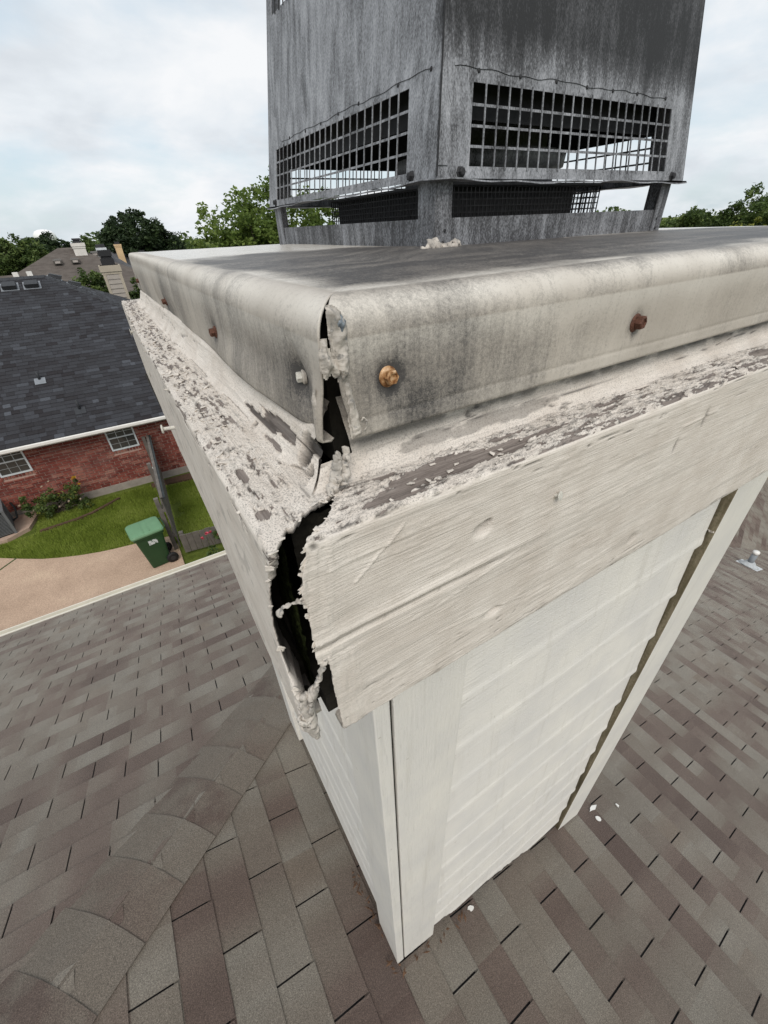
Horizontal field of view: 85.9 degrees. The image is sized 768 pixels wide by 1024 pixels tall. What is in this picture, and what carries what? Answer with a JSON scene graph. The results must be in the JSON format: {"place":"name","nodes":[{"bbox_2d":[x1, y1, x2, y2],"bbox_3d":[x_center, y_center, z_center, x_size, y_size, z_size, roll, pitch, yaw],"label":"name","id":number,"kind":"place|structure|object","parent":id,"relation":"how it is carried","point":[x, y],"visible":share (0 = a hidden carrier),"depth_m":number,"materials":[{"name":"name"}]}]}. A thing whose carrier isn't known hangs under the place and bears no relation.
{"place":"outdoors","nodes":[
{"label":"outdoors","id":0,"kind":"place"},
{"bbox_2d":[0,536,184,630],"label":"driveway","id":1,"kind":"structure","parent":0,"point":[31,589],"depth_m":9.27,"materials":[{"name":"beige concrete"}]},
{"bbox_2d":[125,516,178,567],"bbox_3d":[-5.251,0.720,9.367,0.740,1.018,0.640,-27,41,-30],"label":"wheeled bin","id":2,"kind":"object","parent":1,"relation":"on","point":[146,536],"visible":1,"depth_m":9.13,"materials":[{"name":"green plastic"}]},
{"bbox_2d":[1,215,735,563],"bbox_3d":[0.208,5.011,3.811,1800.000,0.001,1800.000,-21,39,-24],"label":"ground","id":3,"kind":"structure","parent":0,"point":[193,555],"depth_m":11.01,"materials":[{"name":"green plant"}]},
{"bbox_2d":[0,511,41,544],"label":"concrete pad","id":4,"kind":"object","parent":3,"relation":"on","point":[23,523],"visible":0.64,"depth_m":11.02,"materials":[{"name":"beige concrete"}]},
{"bbox_2d":[0,498,17,537],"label":"air conditioner","id":5,"kind":"object","parent":4,"relation":"on","point":[7,525],"visible":1,"depth_m":10.60,"materials":[{"name":"grey metal"}]},
{"bbox_2d":[0,232,49,275],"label":"broadleaf tree","id":6,"kind":"object","parent":3,"relation":"on","point":[23,254],"visible":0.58,"depth_m":30.44,"materials":[{"name":"green plant"}]},
{"bbox_2d":[33,229,56,239],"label":"water tower","id":7,"kind":"structure","parent":3,"relation":"on","point":[36,233],"depth_m":203.04,"materials":[{"name":"white metal"}]},
{"bbox_2d":[20,231,70,257],"bbox_3d":[-29.163,-21.590,37.805,4.992,7.126,4.536,-21,39,-24],"label":"broadleaf tree","id":8,"kind":"object","parent":3,"relation":"on","point":[51,245],"visible":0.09,"depth_m":35.78,"materials":[{"name":"green plant"}]},
{"bbox_2d":[18,476,94,519],"bbox_3d":[-9.060,-0.349,11.325,1.684,0.960,0.798,-21,39,-24],"label":"rose bush","id":9,"kind":"object","parent":3,"relation":"on","point":[72,496],"visible":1,"depth_m":11.32,"materials":[{"name":"green plant"}]},
{"bbox_2d":[0,238,137,291],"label":"tan roof house","id":10,"kind":"structure","parent":3,"relation":"on","point":[65,263],"depth_m":23.01,"materials":[{"name":"brown asphalt shingle"},{"name":"tan brick"}]},
{"bbox_2d":[40,497,119,532],"bbox_3d":[-8.321,0.109,11.426,0.261,0.112,2.024,24,43,33],"label":"lawn edging","id":11,"kind":"object","parent":3,"relation":"on","point":[77,518],"visible":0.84,"depth_m":11.27,"materials":[{"name":"soil"}]},
{"bbox_2d":[79,234,95,253],"bbox_3d":[-25.944,-21.318,37.599,2.787,6.705,2.774,-1,35,3],"label":"broadleaf tree","id":12,"kind":"object","parent":3,"relation":"on","point":[89,245],"visible":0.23,"depth_m":35.72,"materials":[{"name":"green plant"}]},
{"bbox_2d":[0,273,189,516],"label":"brick house","id":13,"kind":"structure","parent":3,"relation":"on","point":[78,400],"depth_m":11.96,"materials":[{"name":"red brick"}]},
{"bbox_2d":[0,451,32,477],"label":"window","id":14,"kind":"structure","parent":13,"relation":"in","point":[14,463],"depth_m":10.88,"materials":[{"name":"paint"}]},
{"bbox_2d":[104,427,139,450],"bbox_3d":[-7.587,-2.171,11.915,0.720,0.705,0.072,-21,39,-24],"label":"window","id":15,"kind":"structure","parent":13,"relation":"in","point":[124,438],"depth_m":11.94,"materials":[{"name":"paint"}]},
{"bbox_2d":[72,267,139,299],"bbox_3d":[-11.975,-8.627,19.558,4.263,5.307,1.756,-24,40,-28],"label":"broadleaf tree","id":16,"kind":"object","parent":3,"relation":"on","point":[97,282],"visible":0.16,"depth_m":17.88,"materials":[{"name":"green plant"}]},
{"bbox_2d":[0,479,214,558],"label":"grass","id":17,"kind":"structure","parent":3,"relation":"on","point":[199,515],"depth_m":11.01,"materials":[{"name":"green plant"}]},
{"bbox_2d":[141,435,180,549],"bbox_3d":[-5.985,-0.688,11.066,0.240,1.454,4.052,-20,38,-23],"label":"wood fence","id":18,"kind":"object","parent":17,"relation":"on","point":[157,476],"visible":0.99,"depth_m":10.07,"materials":[{"name":"grey wood"}]},
{"bbox_2d":[97,250,136,298],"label":"grey chimney house","id":19,"kind":"structure","parent":3,"relation":"on","point":[110,270],"depth_m":16.82,"materials":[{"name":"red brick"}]},
{"bbox_2d":[95,242,146,266],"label":"grey roof house","id":20,"kind":"structure","parent":3,"relation":"on","point":[119,256],"depth_m":28.17,"materials":[{"name":"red brick"}]},
{"bbox_2d":[94,207,186,256],"bbox_3d":[-18.282,-18.749,32.143,5.944,8.078,5.833,7,36,13],"label":"oak tree","id":21,"kind":"object","parent":3,"relation":"on","point":[128,235],"visible":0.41,"depth_m":29.82,"materials":[{"name":"green plant"}]},
{"bbox_2d":[151,473,192,487],"bbox_3d":[-5.030,-1.413,13.421,4.600,0.090,0.780,-21,39,-24],"label":"soil bed","id":22,"kind":"object","parent":3,"relation":"on","point":[182,478],"visible":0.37,"depth_m":12.87,"materials":[{"name":"brown soil"}]},
{"bbox_2d":[178,526,221,551],"bbox_3d":[-3.743,0.438,10.066,2.220,0.570,0.155,-16,37,-18],"label":"wood fence","id":23,"kind":"object","parent":3,"relation":"on","point":[192,540],"visible":0.36,"depth_m":9.76,"materials":[{"name":"grey wood"}]},
{"bbox_2d":[201,530,220,555],"bbox_3d":[-3.830,0.676,9.676,0.818,0.673,0.531,-21,39,-24],"label":"flower plant","id":24,"kind":"object","parent":3,"relation":"on","point":[216,549],"visible":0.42,"depth_m":9.54,"materials":[{"name":"green plant"}]},
{"bbox_2d":[186,165,340,248],"bbox_3d":[-3.776,-7.924,15.511,6.342,8.117,3.362,-21,39,-24],"label":"ash tree","id":25,"kind":"object","parent":3,"relation":"on","point":[252,225],"visible":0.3,"depth_m":13.44,"materials":[{"name":"green plant"}]},
{"bbox_2d":[1,206,763,253],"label":"distant woods","id":26,"kind":"object","parent":3,"relation":"on","point":[189,245],"visible":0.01,"depth_m":67.34,"materials":[{"name":"green plant"}]},
{"bbox_2d":[0,478,767,1023],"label":"house","id":27,"kind":"structure","parent":3,"relation":"on","point":[174,846],"depth_m":1.74,"materials":[{"name":"tile"}]},
{"bbox_2d":[352,871,465,977],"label":"leaf litter","id":28,"kind":"object","parent":27,"relation":"on","point":[379,926],"visible":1,"depth_m":1.49,"materials":[{"name":"brown plant"}]},
{"bbox_2d":[121,226,767,962],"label":"chimney","id":29,"kind":"object","parent":27,"relation":"on","point":[477,512],"visible":0.94,"depth_m":0.35,"materials":[{"name":"white wood"}]},
{"bbox_2d":[329,121,604,224],"bbox_3d":[0.141,-0.612,0.780,0.366,0.164,0.378,-21,39,-24],"label":"flue cap","id":30,"kind":"object","parent":29,"relation":"on","point":[476,199],"visible":0.49,"depth_m":0.67,"materials":[{"name":"metal"}]},
{"bbox_2d":[266,0,704,248],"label":"chimney shroud","id":31,"kind":"object","parent":29,"relation":"on","point":[420,86],"visible":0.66,"depth_m":0.56,"materials":[{"name":"grey metal"}]},
{"bbox_2d":[737,550,762,570],"bbox_3d":[6.334,0.813,7.079,0.382,0.415,0.320,-21,39,-24],"label":"vent pipe","id":32,"kind":"object","parent":27,"relation":"on","point":[750,563],"visible":0.98,"depth_m":7.02,"materials":[{"name":"white metal"}]},
{"bbox_2d":[602,206,678,226],"bbox_3d":[14.557,-14.133,24.499,3.899,6.765,5.188,-21,39,-24],"label":"broadleaf tree","id":33,"kind":"object","parent":3,"relation":"on","point":[667,221],"depth_m":22.02,"materials":[{"name":"green plant"}]},
{"bbox_2d":[659,204,714,227],"bbox_3d":[14.573,-11.948,21.497,1.856,6.510,2.771,-21,39,-24],"label":"broadleaf tree","id":34,"kind":"object","parent":3,"relation":"on","point":[691,217],"visible":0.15,"depth_m":19.35,"materials":[{"name":"green plant"}]},
{"bbox_2d":[694,181,767,226],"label":"broadleaf tree","id":35,"kind":"object","parent":3,"relation":"on","point":[758,205],"visible":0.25,"depth_m":17.67,"materials":[{"name":"green plant"}]},
{"bbox_2d":[729,216,766,226],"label":"yellow bush","id":36,"kind":"object","parent":3,"relation":"on","point":[758,219],"depth_m":15.84,"materials":[{"name":"green plant"}]},
{"bbox_2d":[0,0,767,244],"label":"sky","id":37,"kind":"structure","parent":0,"point":[158,108],"materials":[{"name":"white"}]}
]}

